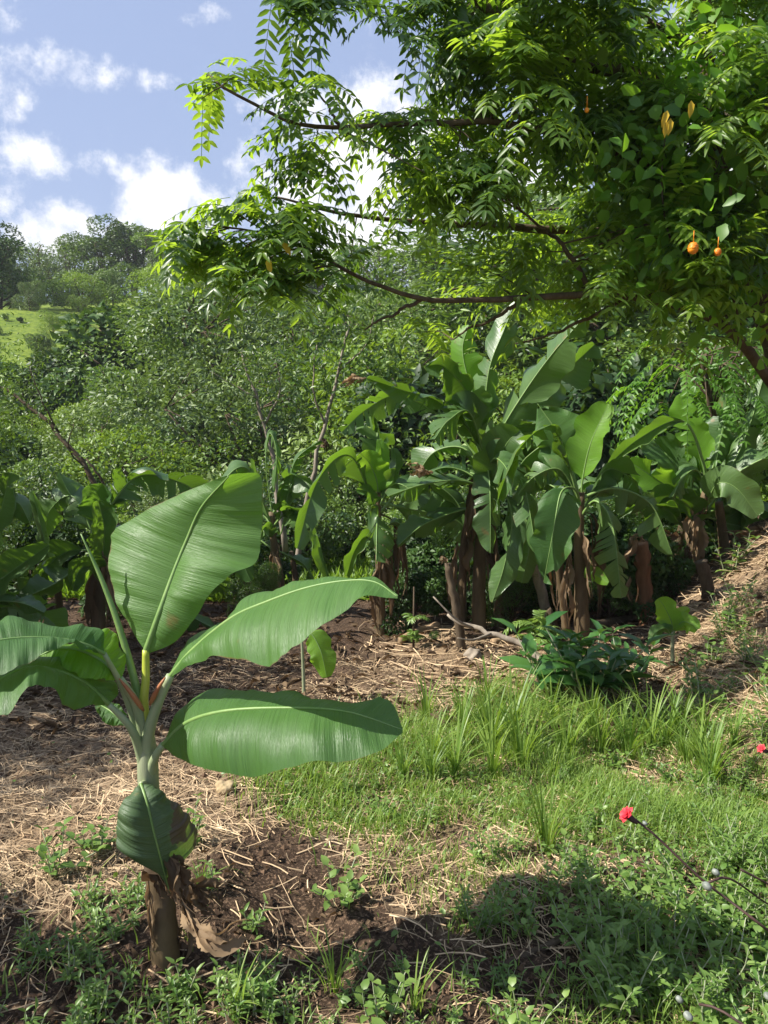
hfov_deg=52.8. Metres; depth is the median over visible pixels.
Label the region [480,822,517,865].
weed
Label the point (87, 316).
tree
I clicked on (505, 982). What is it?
weed
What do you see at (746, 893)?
weed
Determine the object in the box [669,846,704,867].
weed
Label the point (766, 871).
weed
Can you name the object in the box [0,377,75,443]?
bush
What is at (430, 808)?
weed
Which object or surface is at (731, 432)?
bush
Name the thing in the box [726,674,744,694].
weed
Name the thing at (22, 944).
weed
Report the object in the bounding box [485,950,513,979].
weed
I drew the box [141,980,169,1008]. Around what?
weed
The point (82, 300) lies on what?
tree
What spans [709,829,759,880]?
weed
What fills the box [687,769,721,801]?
weed
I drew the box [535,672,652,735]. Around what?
grass clump
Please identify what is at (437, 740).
grass clump
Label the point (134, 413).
bush
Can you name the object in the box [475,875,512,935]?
weed
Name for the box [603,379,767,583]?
banana plant
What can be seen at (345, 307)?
bush
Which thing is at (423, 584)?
bush
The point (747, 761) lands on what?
weed
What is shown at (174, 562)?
banana plant
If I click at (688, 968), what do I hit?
weed
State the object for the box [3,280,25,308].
tree
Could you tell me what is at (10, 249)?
tree
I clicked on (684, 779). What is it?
weed
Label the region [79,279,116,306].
tree
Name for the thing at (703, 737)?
grass clump
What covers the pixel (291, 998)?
weed
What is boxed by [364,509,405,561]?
bush
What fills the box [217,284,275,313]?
bush
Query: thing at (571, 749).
grass clump
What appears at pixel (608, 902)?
weed
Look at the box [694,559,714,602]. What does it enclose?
stump
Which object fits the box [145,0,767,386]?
tree
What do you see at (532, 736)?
grass clump
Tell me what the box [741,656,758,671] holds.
weed
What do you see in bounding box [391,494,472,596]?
bush
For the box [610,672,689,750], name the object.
grass clump
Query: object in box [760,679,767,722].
weed
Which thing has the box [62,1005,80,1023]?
weed
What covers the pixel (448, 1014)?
weed
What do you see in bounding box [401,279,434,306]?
bush
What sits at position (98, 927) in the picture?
weed
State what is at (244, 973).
weed
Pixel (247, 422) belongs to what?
tree
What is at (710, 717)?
weed
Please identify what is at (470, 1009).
soil crumbs
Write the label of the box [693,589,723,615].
stick
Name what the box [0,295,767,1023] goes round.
ground
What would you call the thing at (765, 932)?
weed
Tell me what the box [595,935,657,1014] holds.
weed
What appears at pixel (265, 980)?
weed
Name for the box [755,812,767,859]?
weed
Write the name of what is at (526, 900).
weed
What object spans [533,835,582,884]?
weed
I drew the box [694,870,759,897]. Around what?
weed
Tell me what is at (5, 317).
tree
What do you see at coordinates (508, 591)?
bush
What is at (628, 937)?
weed
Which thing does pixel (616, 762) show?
weed
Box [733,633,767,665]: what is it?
weed
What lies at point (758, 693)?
weed
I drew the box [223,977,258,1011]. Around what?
weed
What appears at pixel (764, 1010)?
weed
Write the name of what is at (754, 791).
weed
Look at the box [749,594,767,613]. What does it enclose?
weed
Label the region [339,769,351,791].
weed
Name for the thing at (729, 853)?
weed
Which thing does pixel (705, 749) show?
grass clump
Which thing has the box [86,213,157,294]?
tree
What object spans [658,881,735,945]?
weed
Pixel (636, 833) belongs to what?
weed
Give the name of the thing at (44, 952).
weed
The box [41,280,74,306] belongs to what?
tree
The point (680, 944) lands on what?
weed
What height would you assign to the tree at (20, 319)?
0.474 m
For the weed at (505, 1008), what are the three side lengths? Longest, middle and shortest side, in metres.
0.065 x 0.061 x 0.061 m
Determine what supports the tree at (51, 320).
on the ground at (306, 907)
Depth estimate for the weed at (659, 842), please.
2.72 m
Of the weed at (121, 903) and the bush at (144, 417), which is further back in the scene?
the bush at (144, 417)
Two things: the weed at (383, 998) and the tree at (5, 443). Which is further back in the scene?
the tree at (5, 443)
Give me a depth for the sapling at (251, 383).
9.22 m
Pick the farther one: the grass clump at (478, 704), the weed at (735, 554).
the weed at (735, 554)
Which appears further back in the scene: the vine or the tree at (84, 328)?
the tree at (84, 328)
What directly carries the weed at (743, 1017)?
on the ground at (306, 907)
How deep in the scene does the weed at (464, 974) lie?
2.02 m
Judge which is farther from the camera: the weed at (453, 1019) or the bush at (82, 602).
the bush at (82, 602)
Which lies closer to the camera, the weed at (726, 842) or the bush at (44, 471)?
the weed at (726, 842)
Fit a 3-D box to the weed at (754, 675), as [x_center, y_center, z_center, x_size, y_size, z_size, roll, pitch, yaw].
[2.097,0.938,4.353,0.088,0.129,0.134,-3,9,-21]
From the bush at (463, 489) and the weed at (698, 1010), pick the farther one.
the bush at (463, 489)
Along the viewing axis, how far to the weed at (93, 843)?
2.74 m
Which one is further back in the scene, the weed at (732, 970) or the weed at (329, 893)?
the weed at (329, 893)
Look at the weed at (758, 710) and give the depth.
3.69 m
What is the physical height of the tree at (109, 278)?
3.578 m
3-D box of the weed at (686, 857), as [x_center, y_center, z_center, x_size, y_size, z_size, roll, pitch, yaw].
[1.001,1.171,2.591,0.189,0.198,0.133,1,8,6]
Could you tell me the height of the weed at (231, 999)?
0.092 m
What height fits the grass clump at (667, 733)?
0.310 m
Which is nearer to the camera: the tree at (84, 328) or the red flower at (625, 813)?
the red flower at (625, 813)
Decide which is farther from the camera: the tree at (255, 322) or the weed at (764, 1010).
the tree at (255, 322)
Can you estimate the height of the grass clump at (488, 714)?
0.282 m
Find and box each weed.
[0,993,10,1016]
[10,909,36,952]
[10,948,39,976]
[13,997,52,1023]
[24,930,59,965]
[28,816,107,876]
[52,921,87,956]
[53,932,83,984]
[54,815,116,856]
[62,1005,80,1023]
[65,985,113,1023]
[66,935,96,966]
[68,978,99,1017]
[71,870,108,903]
[71,879,101,916]
[72,957,111,1014]
[80,895,107,931]
[80,921,98,955]
[82,947,110,971]
[86,898,118,940]
[87,968,132,1015]
[102,913,130,942]
[104,996,142,1023]
[110,955,143,989]
[111,880,134,912]
[117,871,145,897]
[125,905,141,929]
[127,884,146,909]
[139,994,178,1023]
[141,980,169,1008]
[154,957,204,999]
[164,968,200,1007]
[172,984,197,1015]
[172,996,205,1023]
[186,793,206,848]
[187,859,220,889]
[203,957,235,1006]
[213,991,247,1023]
[223,973,247,1013]
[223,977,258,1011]
[224,961,255,989]
[225,949,267,990]
[238,893,271,933]
[239,976,277,1011]
[241,970,279,1017]
[251,943,281,977]
[252,988,280,1023]
[257,975,275,992]
[272,981,303,1011]
[272,988,301,1023]
[297,963,318,995]
[310,843,367,910]
[314,1011,337,1023]
[336,986,350,1010]
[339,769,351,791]
[344,944,371,971]
[348,984,369,1007]
[353,958,416,1023]
[362,790,403,819]
[364,774,380,789]
[377,994,391,1010]
[385,967,397,996]
[391,950,410,973]
[401,1009,427,1023]
[405,792,437,827]
[436,759,450,778]
[443,996,460,1021]
[447,1004,463,1023]
[450,883,477,921]
[454,956,487,992]
[459,883,507,939]
[461,825,489,863]
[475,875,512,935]
[478,973,569,1023]
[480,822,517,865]
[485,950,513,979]
[490,991,518,1023]
[492,970,508,988]
[494,959,527,997]
[499,822,538,852]
[499,892,540,936]
[499,991,523,1019]
[502,873,539,919]
[527,858,566,904]
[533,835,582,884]
[541,836,575,855]
[548,813,576,841]
[548,889,627,975]
[549,827,593,867]
[549,891,594,942]
[554,881,599,911]
[555,763,570,785]
[564,839,605,871]
[564,847,599,902]
[568,940,666,1023]
[571,728,586,743]
[574,792,613,829]
[575,811,596,844]
[575,912,635,950]
[577,850,607,890]
[579,874,642,928]
[585,901,655,961]
[587,914,670,999]
[590,864,635,919]
[593,745,637,770]
[594,920,638,995]
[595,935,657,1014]
[598,815,644,860]
[600,922,662,962]
[604,870,658,927]
[605,944,673,1011]
[610,868,687,929]
[613,841,642,892]
[616,698,643,723]
[618,823,650,843]
[623,949,685,1022]
[629,883,696,962]
[632,839,721,911]
[634,937,719,1020]
[635,851,661,892]
[636,811,662,836]
[637,831,679,849]
[637,892,669,951]
[638,777,673,797]
[638,791,656,815]
[639,746,672,770]
[644,800,676,829]
[646,913,709,994]
[650,942,687,998]
[654,833,678,869]
[655,761,687,784]
[657,840,705,889]
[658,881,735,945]
[667,771,698,790]
[667,822,693,846]
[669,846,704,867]
[672,943,734,1016]
[675,871,733,920]
[678,651,708,698]
[680,654,741,712]
[682,864,759,950]
[684,902,759,989]
[686,636,743,667]
[686,764,717,785]
[686,966,728,1023]
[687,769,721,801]
[687,800,719,823]
[692,707,723,727]
[694,834,721,863]
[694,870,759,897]
[695,876,753,934]
[696,681,737,709]
[696,804,742,845]
[697,833,741,879]
[700,837,754,870]
[701,773,737,801]
[701,825,740,861]
[703,514,718,552]
[704,970,750,1023]
[705,953,761,1022]
[707,527,759,576]
[707,591,746,628]
[707,610,741,639]
[707,797,745,825]
[708,719,722,736]
[708,883,767,942]
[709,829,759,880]
[711,943,767,1013]
[712,902,767,964]
[713,887,767,941]
[715,787,750,809]
[716,857,763,906]
[719,572,757,608]
[722,806,767,869]
[723,964,767,1023]
[724,758,745,789]
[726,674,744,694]
[727,611,750,631]
[727,966,767,999]
[728,709,745,725]
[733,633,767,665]
[736,763,752,783]
[737,638,767,676]
[737,876,767,954]
[739,624,766,653]
[739,807,767,829]
[740,602,756,616]
[740,881,767,917]
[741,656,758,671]
[741,667,767,707]
[741,743,764,770]
[741,888,766,930]
[742,984,767,1023]
[743,840,767,887]
[744,711,767,742]
[744,779,767,800]
[745,664,762,681]
[746,961,767,1007]
[747,627,757,638]
[747,700,767,730]
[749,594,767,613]
[752,831,767,860]
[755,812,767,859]
[758,849,767,886]
[759,675,767,703]
[760,656,767,678]
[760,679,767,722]
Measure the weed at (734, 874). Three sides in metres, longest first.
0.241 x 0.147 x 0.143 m
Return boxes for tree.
[0,220,29,298]
[0,238,50,283]
[0,254,48,309]
[0,313,8,320]
[0,347,123,442]
[0,356,24,552]
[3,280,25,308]
[8,280,46,310]
[11,241,75,298]
[16,317,23,322]
[23,332,56,352]
[25,395,163,485]
[26,296,48,308]
[29,235,88,292]
[34,272,111,309]
[35,309,70,332]
[39,275,351,419]
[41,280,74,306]
[49,287,226,399]
[52,231,138,288]
[65,295,91,311]
[72,318,96,333]
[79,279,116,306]
[79,363,169,433]
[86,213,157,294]
[86,353,361,497]
[92,267,130,305]
[115,280,426,451]
[130,228,186,294]
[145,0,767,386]
[211,341,414,470]
[231,291,438,405]
[244,237,324,292]
[300,246,359,307]
[327,238,425,291]
[331,169,763,421]
[384,235,474,291]
[391,275,621,419]
[414,141,765,420]
[416,0,767,412]
[426,257,705,417]
[499,313,764,469]
[515,184,583,262]
[604,334,767,513]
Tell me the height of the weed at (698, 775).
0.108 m
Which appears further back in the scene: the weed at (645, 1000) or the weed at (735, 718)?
the weed at (735, 718)
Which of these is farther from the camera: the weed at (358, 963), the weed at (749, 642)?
the weed at (749, 642)
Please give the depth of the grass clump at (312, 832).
2.88 m
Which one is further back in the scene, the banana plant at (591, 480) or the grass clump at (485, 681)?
the banana plant at (591, 480)
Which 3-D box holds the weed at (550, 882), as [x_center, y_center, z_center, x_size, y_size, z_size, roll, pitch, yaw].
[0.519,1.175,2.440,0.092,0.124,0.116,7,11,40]
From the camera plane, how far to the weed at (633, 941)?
2.16 m
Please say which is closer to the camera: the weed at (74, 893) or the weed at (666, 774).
the weed at (74, 893)
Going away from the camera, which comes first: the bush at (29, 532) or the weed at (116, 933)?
the weed at (116, 933)
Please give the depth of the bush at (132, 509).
13.63 m
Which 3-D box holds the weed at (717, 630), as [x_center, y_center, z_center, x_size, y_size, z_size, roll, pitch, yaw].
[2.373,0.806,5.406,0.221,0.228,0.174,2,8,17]
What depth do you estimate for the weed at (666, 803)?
2.98 m
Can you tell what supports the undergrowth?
on the ground at (306, 907)
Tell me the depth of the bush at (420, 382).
14.66 m
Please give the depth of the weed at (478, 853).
2.72 m
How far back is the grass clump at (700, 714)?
4.03 m
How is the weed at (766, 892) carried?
on the ground at (306, 907)
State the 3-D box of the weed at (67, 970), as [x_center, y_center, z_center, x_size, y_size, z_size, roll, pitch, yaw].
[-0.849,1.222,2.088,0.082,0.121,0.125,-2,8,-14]
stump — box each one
[439,556,466,650]
[532,565,549,619]
[545,607,559,635]
[624,533,654,625]
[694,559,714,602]
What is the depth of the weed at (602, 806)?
3.03 m
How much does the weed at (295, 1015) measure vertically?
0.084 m
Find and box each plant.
[0,472,68,626]
[0,473,402,968]
[7,466,206,629]
[89,522,254,630]
[222,429,329,590]
[295,416,478,636]
[301,630,335,695]
[338,302,602,632]
[492,618,610,692]
[493,401,671,639]
[524,611,677,704]
[537,628,593,679]
[572,448,698,561]
[581,624,669,688]
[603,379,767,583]
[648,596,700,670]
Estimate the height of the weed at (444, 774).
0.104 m
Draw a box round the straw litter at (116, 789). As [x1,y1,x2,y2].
[0,517,767,1023]
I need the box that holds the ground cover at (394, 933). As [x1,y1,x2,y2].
[0,577,767,1023]
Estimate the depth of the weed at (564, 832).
2.62 m
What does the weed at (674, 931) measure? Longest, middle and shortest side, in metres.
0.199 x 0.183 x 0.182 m
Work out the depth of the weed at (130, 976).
2.05 m
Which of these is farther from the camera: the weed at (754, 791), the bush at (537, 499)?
the bush at (537, 499)
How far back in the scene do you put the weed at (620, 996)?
1.97 m
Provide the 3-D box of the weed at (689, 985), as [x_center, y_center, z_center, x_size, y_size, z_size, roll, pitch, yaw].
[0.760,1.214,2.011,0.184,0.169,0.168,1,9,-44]
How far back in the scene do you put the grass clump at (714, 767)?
3.43 m
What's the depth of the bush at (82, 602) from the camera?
7.30 m
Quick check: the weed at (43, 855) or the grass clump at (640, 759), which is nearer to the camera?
the weed at (43, 855)
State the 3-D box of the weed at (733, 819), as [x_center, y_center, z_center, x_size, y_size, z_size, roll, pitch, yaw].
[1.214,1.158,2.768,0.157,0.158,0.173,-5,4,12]
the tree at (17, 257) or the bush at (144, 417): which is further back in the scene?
the tree at (17, 257)
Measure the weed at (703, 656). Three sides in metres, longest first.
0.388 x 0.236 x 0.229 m
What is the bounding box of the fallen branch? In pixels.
[433,596,539,659]
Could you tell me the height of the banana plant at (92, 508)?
1.545 m
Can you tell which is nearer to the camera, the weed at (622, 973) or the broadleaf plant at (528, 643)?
the weed at (622, 973)
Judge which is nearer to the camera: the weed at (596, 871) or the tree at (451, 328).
the weed at (596, 871)
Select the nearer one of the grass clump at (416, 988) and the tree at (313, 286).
the grass clump at (416, 988)
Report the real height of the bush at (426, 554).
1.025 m
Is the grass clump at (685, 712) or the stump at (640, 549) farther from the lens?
the stump at (640, 549)
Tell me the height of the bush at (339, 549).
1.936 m
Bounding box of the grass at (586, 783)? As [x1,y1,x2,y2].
[0,551,767,1023]
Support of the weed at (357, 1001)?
on the ground at (306, 907)
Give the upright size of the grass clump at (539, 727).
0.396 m
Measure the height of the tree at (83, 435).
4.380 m
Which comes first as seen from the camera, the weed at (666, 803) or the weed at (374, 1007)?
the weed at (374, 1007)
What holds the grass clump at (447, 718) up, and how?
on the ground at (306, 907)
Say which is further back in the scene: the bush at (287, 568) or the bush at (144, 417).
the bush at (144, 417)
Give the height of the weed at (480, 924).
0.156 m
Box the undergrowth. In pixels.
[26,470,767,601]
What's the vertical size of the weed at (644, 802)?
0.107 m
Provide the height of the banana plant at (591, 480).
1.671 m
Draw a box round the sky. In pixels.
[0,0,753,299]
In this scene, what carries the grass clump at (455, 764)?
on the ground at (306, 907)
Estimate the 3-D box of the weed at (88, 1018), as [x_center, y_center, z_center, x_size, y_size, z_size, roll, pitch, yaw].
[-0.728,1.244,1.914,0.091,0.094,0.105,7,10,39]
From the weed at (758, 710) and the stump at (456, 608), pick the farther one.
the stump at (456, 608)
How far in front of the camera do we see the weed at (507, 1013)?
1.91 m
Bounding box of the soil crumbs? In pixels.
[0,567,767,1023]
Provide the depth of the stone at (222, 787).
3.25 m
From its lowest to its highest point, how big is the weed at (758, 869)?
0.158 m
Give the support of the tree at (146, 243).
on the ground at (306, 907)
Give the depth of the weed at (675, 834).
2.81 m
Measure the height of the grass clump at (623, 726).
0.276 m
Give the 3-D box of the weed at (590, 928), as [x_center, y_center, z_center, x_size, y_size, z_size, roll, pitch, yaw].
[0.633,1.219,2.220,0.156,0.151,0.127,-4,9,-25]
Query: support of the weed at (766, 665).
on the ground at (306, 907)
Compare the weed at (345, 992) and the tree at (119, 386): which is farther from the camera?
the tree at (119, 386)
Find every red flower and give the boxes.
[619,806,767,931]
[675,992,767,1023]
[756,744,767,752]
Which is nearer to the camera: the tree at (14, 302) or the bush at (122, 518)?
the bush at (122, 518)
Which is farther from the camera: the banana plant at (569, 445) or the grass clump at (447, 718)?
the banana plant at (569, 445)
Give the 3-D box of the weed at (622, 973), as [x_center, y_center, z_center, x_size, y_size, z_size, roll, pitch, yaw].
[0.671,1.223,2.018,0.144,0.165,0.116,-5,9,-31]
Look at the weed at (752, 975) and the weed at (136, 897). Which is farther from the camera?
the weed at (136, 897)
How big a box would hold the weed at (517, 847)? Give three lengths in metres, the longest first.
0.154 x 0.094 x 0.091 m
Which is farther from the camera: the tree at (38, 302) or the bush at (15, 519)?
the tree at (38, 302)
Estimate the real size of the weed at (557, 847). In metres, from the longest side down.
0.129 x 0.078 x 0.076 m
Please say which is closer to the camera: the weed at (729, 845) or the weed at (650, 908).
the weed at (650, 908)
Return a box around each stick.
[425,675,534,678]
[500,921,583,967]
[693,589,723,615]
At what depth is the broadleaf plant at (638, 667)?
4.91 m
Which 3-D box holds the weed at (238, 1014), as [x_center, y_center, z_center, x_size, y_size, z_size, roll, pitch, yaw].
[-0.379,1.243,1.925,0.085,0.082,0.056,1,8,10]
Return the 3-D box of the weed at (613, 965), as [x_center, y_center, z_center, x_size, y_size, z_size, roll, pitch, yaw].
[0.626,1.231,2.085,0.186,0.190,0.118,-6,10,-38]
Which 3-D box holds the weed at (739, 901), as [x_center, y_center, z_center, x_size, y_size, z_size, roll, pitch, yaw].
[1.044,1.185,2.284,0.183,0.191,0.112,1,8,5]
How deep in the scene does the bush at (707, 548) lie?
7.88 m
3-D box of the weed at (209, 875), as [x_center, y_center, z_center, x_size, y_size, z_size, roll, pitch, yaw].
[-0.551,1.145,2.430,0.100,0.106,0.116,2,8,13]
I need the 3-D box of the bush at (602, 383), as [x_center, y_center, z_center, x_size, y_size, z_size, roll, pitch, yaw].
[3.141,-0.411,12.958,3.976,4.307,4.749,-1,8,-5]
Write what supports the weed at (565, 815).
on the ground at (306, 907)
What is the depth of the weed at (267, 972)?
2.11 m
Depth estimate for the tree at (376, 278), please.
62.48 m
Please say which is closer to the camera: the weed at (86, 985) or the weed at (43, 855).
the weed at (86, 985)
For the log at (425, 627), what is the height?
0.117 m
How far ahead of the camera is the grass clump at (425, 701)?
4.36 m
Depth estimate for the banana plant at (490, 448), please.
6.40 m
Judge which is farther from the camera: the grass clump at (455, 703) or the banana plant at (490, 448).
the banana plant at (490, 448)
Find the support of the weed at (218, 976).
on the ground at (306, 907)
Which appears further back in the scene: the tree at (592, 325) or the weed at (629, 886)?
the tree at (592, 325)
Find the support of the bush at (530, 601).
on the ground at (306, 907)
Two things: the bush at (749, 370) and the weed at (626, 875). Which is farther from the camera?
the bush at (749, 370)
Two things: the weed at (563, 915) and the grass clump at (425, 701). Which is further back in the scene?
the grass clump at (425, 701)
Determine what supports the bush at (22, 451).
on the ground at (306, 907)
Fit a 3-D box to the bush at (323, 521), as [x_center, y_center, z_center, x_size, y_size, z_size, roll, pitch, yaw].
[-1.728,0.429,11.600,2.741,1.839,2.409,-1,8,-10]
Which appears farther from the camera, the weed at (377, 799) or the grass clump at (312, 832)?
the weed at (377, 799)
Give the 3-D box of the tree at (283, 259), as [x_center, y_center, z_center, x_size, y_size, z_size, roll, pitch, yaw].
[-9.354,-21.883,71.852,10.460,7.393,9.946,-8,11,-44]
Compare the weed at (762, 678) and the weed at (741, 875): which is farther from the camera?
the weed at (762, 678)
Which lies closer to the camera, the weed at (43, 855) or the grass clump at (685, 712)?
the weed at (43, 855)
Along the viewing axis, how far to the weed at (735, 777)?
3.37 m
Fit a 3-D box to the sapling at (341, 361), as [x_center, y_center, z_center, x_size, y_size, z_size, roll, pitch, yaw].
[-0.501,-0.991,8.082,2.258,3.752,1.781,-8,11,-43]
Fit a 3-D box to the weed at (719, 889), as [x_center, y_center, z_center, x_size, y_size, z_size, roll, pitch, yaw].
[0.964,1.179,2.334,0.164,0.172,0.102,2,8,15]
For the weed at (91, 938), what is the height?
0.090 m
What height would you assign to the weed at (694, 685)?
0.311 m
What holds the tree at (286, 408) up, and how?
on the ground at (306, 907)
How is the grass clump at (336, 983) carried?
on the ground at (306, 907)
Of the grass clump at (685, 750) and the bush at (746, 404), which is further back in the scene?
the bush at (746, 404)
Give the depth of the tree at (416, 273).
21.52 m
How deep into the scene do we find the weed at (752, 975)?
1.99 m
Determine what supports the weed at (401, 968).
on the ground at (306, 907)
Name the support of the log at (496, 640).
on the ground at (306, 907)
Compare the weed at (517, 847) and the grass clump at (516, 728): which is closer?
the weed at (517, 847)
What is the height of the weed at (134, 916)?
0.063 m
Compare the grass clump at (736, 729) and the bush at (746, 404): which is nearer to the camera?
the grass clump at (736, 729)
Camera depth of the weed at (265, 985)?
1.96 m
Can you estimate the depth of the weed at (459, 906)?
2.35 m
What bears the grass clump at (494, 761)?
on the ground at (306, 907)
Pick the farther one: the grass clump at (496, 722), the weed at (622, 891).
the grass clump at (496, 722)
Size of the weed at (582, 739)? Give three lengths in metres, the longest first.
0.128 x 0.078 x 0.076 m
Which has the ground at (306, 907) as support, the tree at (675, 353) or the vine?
the tree at (675, 353)
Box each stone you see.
[215,780,233,795]
[463,647,481,659]
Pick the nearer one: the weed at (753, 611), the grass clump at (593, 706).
the grass clump at (593, 706)
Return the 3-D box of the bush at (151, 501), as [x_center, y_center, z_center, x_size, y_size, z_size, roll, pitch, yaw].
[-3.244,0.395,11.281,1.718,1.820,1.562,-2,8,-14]
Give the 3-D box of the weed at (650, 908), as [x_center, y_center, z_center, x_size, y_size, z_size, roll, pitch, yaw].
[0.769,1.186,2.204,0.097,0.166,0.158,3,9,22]
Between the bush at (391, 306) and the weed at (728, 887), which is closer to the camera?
the weed at (728, 887)
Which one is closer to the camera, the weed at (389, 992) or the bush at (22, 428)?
the weed at (389, 992)
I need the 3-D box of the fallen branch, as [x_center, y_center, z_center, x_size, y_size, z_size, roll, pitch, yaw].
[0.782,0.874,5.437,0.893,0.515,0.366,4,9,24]
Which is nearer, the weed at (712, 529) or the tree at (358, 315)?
the weed at (712, 529)
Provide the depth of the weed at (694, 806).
3.02 m
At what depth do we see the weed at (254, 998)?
1.94 m
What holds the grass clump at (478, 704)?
on the ground at (306, 907)
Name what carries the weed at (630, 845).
on the ground at (306, 907)
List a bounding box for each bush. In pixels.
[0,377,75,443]
[0,405,28,428]
[0,431,97,487]
[0,458,46,491]
[0,483,34,569]
[0,520,90,615]
[2,422,56,464]
[7,455,144,556]
[14,413,82,459]
[31,400,122,452]
[52,423,290,556]
[58,406,149,473]
[77,595,120,619]
[82,491,167,540]
[97,413,171,478]
[118,513,139,521]
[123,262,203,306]
[127,378,181,416]
[131,391,292,471]
[132,482,179,514]
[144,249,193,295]
[183,454,255,473]
[205,457,359,568]
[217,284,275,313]
[224,561,281,613]
[229,538,301,598]
[253,480,359,568]
[259,325,524,524]
[290,491,347,560]
[306,293,375,345]
[306,363,532,501]
[314,289,339,305]
[316,471,399,555]
[319,363,469,556]
[333,293,408,367]
[342,276,398,311]
[359,488,442,547]
[364,286,424,334]
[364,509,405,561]
[366,532,457,611]
[375,565,448,635]
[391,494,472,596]
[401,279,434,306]
[405,270,441,317]
[425,476,550,504]
[440,493,524,625]
[485,553,551,626]
[493,352,698,502]
[500,490,596,612]
[512,566,573,616]
[564,507,684,615]
[583,486,694,605]
[588,559,640,618]
[628,550,696,622]
[630,471,722,571]
[680,327,765,444]
[730,415,767,491]
[735,386,767,479]
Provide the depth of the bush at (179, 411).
20.35 m
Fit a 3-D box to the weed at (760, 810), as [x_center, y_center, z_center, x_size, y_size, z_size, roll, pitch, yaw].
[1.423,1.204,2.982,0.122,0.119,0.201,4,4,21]
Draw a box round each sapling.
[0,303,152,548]
[128,294,350,551]
[238,229,463,580]
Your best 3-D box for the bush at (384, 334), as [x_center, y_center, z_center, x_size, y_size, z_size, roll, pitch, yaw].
[0.970,-1.645,20.103,8.770,5.964,9.401,4,9,28]
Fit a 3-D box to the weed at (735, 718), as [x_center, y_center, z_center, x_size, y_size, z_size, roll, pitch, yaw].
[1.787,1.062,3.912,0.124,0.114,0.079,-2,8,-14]
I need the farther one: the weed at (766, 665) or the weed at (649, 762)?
the weed at (766, 665)
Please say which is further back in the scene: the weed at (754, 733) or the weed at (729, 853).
the weed at (754, 733)
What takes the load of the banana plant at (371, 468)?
on the ground at (306, 907)
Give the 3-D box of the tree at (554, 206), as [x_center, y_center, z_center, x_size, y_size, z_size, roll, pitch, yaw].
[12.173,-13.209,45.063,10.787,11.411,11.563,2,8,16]
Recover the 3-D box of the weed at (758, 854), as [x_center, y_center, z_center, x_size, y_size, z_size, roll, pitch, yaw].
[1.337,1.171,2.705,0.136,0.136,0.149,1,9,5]
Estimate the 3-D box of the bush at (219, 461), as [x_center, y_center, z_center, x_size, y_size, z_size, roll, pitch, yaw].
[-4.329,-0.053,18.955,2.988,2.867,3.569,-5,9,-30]
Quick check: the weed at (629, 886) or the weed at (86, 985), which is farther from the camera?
the weed at (629, 886)
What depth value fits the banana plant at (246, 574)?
6.76 m
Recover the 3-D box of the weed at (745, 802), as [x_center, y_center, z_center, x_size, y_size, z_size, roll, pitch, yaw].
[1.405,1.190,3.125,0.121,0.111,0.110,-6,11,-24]
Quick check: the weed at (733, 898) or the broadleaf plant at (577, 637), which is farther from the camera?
the broadleaf plant at (577, 637)
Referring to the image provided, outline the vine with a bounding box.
[567,0,767,372]
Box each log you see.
[395,621,439,644]
[490,632,528,644]
[590,614,637,629]
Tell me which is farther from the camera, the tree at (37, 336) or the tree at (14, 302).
the tree at (14, 302)
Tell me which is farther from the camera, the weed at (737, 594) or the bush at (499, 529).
the bush at (499, 529)
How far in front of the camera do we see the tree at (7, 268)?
60.02 m
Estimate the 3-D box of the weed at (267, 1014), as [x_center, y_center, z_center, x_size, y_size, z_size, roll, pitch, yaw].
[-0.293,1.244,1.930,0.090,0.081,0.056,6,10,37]
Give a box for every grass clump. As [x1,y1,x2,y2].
[186,855,228,883]
[205,942,282,1018]
[292,923,360,994]
[304,818,327,837]
[381,736,430,778]
[389,666,468,719]
[390,724,468,780]
[393,948,456,1014]
[404,705,474,756]
[416,696,497,780]
[430,680,476,718]
[434,676,493,748]
[434,703,459,719]
[435,674,534,750]
[450,688,533,738]
[453,657,576,736]
[460,671,515,722]
[460,706,532,780]
[467,653,524,700]
[467,691,581,767]
[474,680,601,745]
[480,683,543,725]
[480,750,516,768]
[484,711,535,744]
[488,762,602,857]
[497,714,561,754]
[518,671,575,722]
[522,685,632,757]
[534,744,585,782]
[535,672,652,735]
[543,737,583,772]
[544,720,591,754]
[545,687,658,753]
[586,918,677,979]
[596,689,649,737]
[597,688,663,764]
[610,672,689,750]
[625,685,711,746]
[629,745,649,768]
[630,682,730,737]
[650,711,766,786]
[656,721,714,761]
[658,693,742,763]
[659,711,755,770]
[666,688,700,713]
[668,720,710,758]
[675,689,741,731]
[706,690,767,747]
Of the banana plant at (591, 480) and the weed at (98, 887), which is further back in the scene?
the banana plant at (591, 480)
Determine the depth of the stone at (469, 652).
5.62 m
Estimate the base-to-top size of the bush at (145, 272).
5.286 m
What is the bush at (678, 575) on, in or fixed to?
on the ground at (306, 907)
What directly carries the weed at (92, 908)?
on the ground at (306, 907)
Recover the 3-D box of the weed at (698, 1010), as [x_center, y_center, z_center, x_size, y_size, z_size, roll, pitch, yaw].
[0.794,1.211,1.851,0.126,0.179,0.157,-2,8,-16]
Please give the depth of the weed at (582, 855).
2.58 m
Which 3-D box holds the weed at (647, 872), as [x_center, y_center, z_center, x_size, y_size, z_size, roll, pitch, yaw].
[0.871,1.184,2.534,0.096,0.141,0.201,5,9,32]
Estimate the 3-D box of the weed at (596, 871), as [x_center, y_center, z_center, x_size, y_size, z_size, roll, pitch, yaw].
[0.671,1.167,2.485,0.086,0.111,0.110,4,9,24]
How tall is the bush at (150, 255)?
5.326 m

